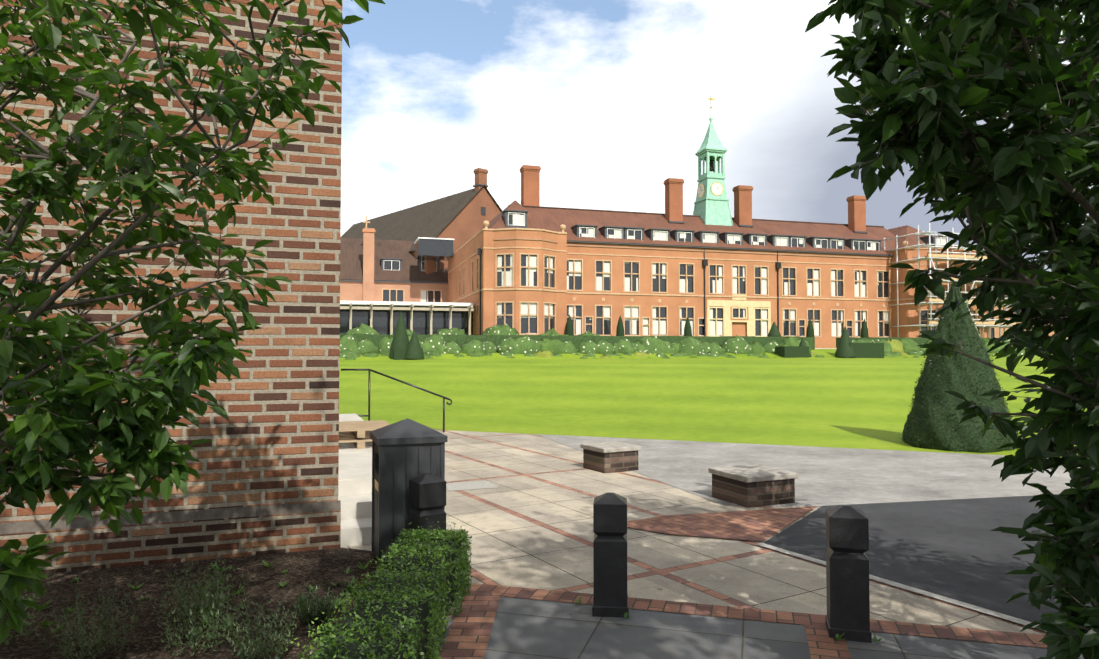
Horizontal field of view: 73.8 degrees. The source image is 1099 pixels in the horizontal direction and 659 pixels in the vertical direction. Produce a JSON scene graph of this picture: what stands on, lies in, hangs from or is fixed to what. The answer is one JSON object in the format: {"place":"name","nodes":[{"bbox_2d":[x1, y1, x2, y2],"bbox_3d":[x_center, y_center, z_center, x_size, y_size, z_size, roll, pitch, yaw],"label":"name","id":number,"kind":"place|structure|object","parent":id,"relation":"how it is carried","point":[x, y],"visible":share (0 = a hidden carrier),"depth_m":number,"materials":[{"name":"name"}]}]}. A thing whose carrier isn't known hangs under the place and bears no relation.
{"place":"outdoors","nodes":[
{"label":"outdoors","id":0,"kind":"place"},
{"bbox_2d":[0,548,382,658],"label":"planting bed soil","id":1,"kind":"structure","parent":0,"point":[323,568],"depth_m":5.09,"materials":[{"name":"brown soil"}]},
{"bbox_2d":[0,0,342,572],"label":"brick wall","id":2,"kind":"structure","parent":1,"relation":"on","point":[267,467],"depth_m":6.28,"materials":[{"name":"brown brick"}]},
{"bbox_2d":[0,0,384,619],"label":"tree","id":3,"kind":"object","parent":1,"relation":"on","point":[35,70],"visible":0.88,"depth_m":3.53,"materials":[{"name":"green plant"}]},
{"bbox_2d":[0,287,240,643],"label":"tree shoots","id":4,"kind":"object","parent":3,"relation":"attached to","point":[18,573],"visible":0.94,"depth_m":3.14,"materials":[{"name":"green plant"}]},
{"bbox_2d":[286,522,471,658],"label":"box hedge","id":5,"kind":"object","parent":1,"relation":"on","point":[402,607],"visible":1,"depth_m":4.08,"materials":[{"name":"green plant"}]},
{"bbox_2d":[370,418,446,568],"bbox_3d":[-1.192,1.346,6.138,0.560,1.200,0.560,1,-2,-20],"label":"litter bin","id":6,"kind":"object","parent":1,"relation":"on","point":[404,451],"visible":0.75,"depth_m":5.89,"materials":[{"name":"black wood"}]},
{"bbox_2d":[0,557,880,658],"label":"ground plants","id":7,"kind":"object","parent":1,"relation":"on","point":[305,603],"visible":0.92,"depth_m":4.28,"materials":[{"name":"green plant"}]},
{"bbox_2d":[339,349,1088,458],"bbox_3d":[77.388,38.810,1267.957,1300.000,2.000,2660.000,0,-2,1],"label":"lawn","id":8,"kind":"structure","parent":0,"point":[830,399],"depth_m":22.74,"materials":[{"name":"green plant"}]},
{"bbox_2d":[389,312,883,359],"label":"topiary","id":9,"kind":"object","parent":8,"relation":"on","point":[402,347],"visible":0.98,"depth_m":48.97,"materials":[{"name":"green plant"}]},
{"bbox_2d":[340,430,1046,648],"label":"paving flags","id":10,"kind":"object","parent":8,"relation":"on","point":[529,522],"visible":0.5,"depth_m":6.60},
{"bbox_2d":[338,414,371,546],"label":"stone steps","id":11,"kind":"structure","parent":10,"relation":"on","point":[355,482],"depth_m":7.39,"materials":[{"name":"beige stone"}]},
{"bbox_2d":[339,420,389,448],"bbox_3d":[-2.691,1.464,10.245,0.900,0.257,1.200,1,-2,-20],"label":"bench","id":12,"kind":"object","parent":11,"relation":"on","point":[357,433],"visible":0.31,"depth_m":9.99,"materials":[{"name":"brown wood"}]},
{"bbox_2d":[341,369,451,431],"bbox_3d":[-3.334,1.572,15.964,2.443,1.436,0.044,0,-2,1],"label":"stair handrail","id":13,"kind":"object","parent":11,"relation":"on","point":[406,383],"visible":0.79,"depth_m":15.96,"materials":[{"name":"black metal"}]},
{"bbox_2d":[409,473,445,531],"bbox_3d":[-0.960,1.534,5.757,0.240,0.800,0.240,1,-2,-32],"label":"bollard","id":14,"kind":"object","parent":10,"relation":"on","point":[427,496],"visible":0.48,"depth_m":5.68,"materials":[{"name":"paint"}]},
{"bbox_2d":[446,481,498,490],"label":"slab","id":15,"kind":"structure","parent":10,"relation":"on","point":[468,485],"depth_m":9.58,"materials":[{"name":"stone"}]},
{"bbox_2d":[581,441,640,472],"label":"brick plinth","id":16,"kind":"structure","parent":10,"relation":"on","point":[609,457],"depth_m":10.74,"materials":[{"name":"brown brick"}]},
{"bbox_2d":[627,506,816,540],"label":"brick paving","id":17,"kind":"structure","parent":10,"relation":"on","point":[759,525],"depth_m":7.43,"materials":[{"name":"red brick"}]},
{"bbox_2d":[467,583,1046,647],"bbox_3d":[3.829,1.875,4.188,9.200,0.001,0.220,0,-2,16],"label":"brick band","id":18,"kind":"object","parent":10,"relation":"on","point":[990,636],"depth_m":4.86,"materials":[{"name":"red brick"}]},
{"bbox_2d":[431,596,1083,658],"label":"paving slabs","id":19,"kind":"structure","parent":10,"relation":"on","point":[529,629],"depth_m":4.45,"materials":[{"name":"grey stone"}]},
{"bbox_2d":[439,590,500,658],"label":"brick edging","id":20,"kind":"object","parent":19,"relation":"on","point":[468,636],"visible":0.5,"depth_m":4.63,"materials":[{"name":"red brick"}]},
{"bbox_2d":[592,492,628,617],"bbox_3d":[0.413,1.511,4.967,0.240,0.800,0.240,0,-2,5],"label":"bollard","id":21,"kind":"object","parent":19,"relation":"on","point":[610,596],"visible":0.98,"depth_m":4.86,"materials":[{"name":"paint"}]},
{"bbox_2d":[805,624,850,658],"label":"brick strip","id":22,"kind":"object","parent":19,"relation":"on","point":[822,644],"visible":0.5,"depth_m":4.35,"materials":[{"name":"red brick"}]},
{"bbox_2d":[825,505,871,642],"bbox_3d":[1.855,1.499,4.566,0.240,0.800,0.240,0,-2,15],"label":"bollard","id":23,"kind":"object","parent":19,"relation":"on","point":[847,574],"visible":0.98,"depth_m":4.46,"materials":[{"name":"paint"}]},
{"bbox_2d":[756,543,1046,631],"bbox_3d":[3.002,1.890,4.813,0.090,0.001,4.300,1,-2,-31],"label":"road edging","id":24,"kind":"object","parent":10,"relation":"on","point":[976,608],"visible":0.67,"depth_m":5.28,"materials":[{"name":"concrete"}]},
{"bbox_2d":[339,323,1052,359],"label":"flower border shrubs","id":25,"kind":"object","parent":8,"relation":"on","point":[352,348],"visible":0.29,"depth_m":47.12,"materials":[{"name":"green plant"}]},
{"bbox_2d":[340,168,1067,338],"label":"hall side ranges","id":26,"kind":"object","parent":8,"relation":"on","point":[393,265],"visible":0.12,"depth_m":74.52,"materials":[{"name":"brick"}]},
{"bbox_2d":[340,333,1067,349],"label":"terrace hedge","id":27,"kind":"object","parent":8,"relation":"on","point":[460,340],"visible":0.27,"depth_m":47.88,"materials":[{"name":"plant"}]},
{"bbox_2d":[565,314,868,337],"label":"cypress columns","id":28,"kind":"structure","parent":8,"relation":"on","point":[688,330],"depth_m":61.10,"materials":[{"name":"green plant"}]},
{"bbox_2d":[448,165,988,347],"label":"brick building","id":29,"kind":"structure","parent":8,"relation":"on","point":[529,265],"depth_m":64.32,"materials":[{"name":"brick"}]},
{"bbox_2d":[693,98,732,225],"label":"clock tower","id":30,"kind":"structure","parent":29,"relation":"on","point":[711,206],"depth_m":68.90,"materials":[{"name":"green metal"}]},
{"bbox_2d":[882,223,1015,337],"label":"scaffolding","id":31,"kind":"object","parent":8,"relation":"on","point":[932,258],"visible":0.38,"depth_m":66.45,"materials":[{"name":"metal"}]},
{"bbox_2d":[805,0,1098,658],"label":"tree","id":32,"kind":"object","parent":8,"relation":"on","point":[1017,187],"visible":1,"depth_m":2.89,"materials":[{"name":"green plant"}]},
{"bbox_2d":[902,281,1018,452],"bbox_3d":[7.660,0.660,13.663,1.986,3.158,1.937,0,-2,1],"label":"yew cone","id":33,"kind":"object","parent":8,"relation":"on","point":[934,417],"visible":0.73,"depth_m":13.23,"materials":[{"name":"green plant"}]},
{"bbox_2d":[341,0,1092,271],"label":"sky","id":34,"kind":"structure","parent":0,"point":[609,98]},
{"bbox_2d":[537,434,1079,505],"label":"paved path","id":35,"kind":"structure","parent":0,"point":[827,476],"depth_m":10.79,"materials":[{"name":"grey concrete"}]},
{"bbox_2d":[708,464,797,507],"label":"brick plinth","id":36,"kind":"structure","parent":35,"relation":"on","point":[752,485],"depth_m":8.43,"materials":[{"name":"brown brick"}]},
{"bbox_2d":[764,494,1095,624],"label":"road asphalt","id":37,"kind":"structure","parent":0,"point":[957,549],"depth_m":6.57,"materials":[{"name":"grey asphalt"}]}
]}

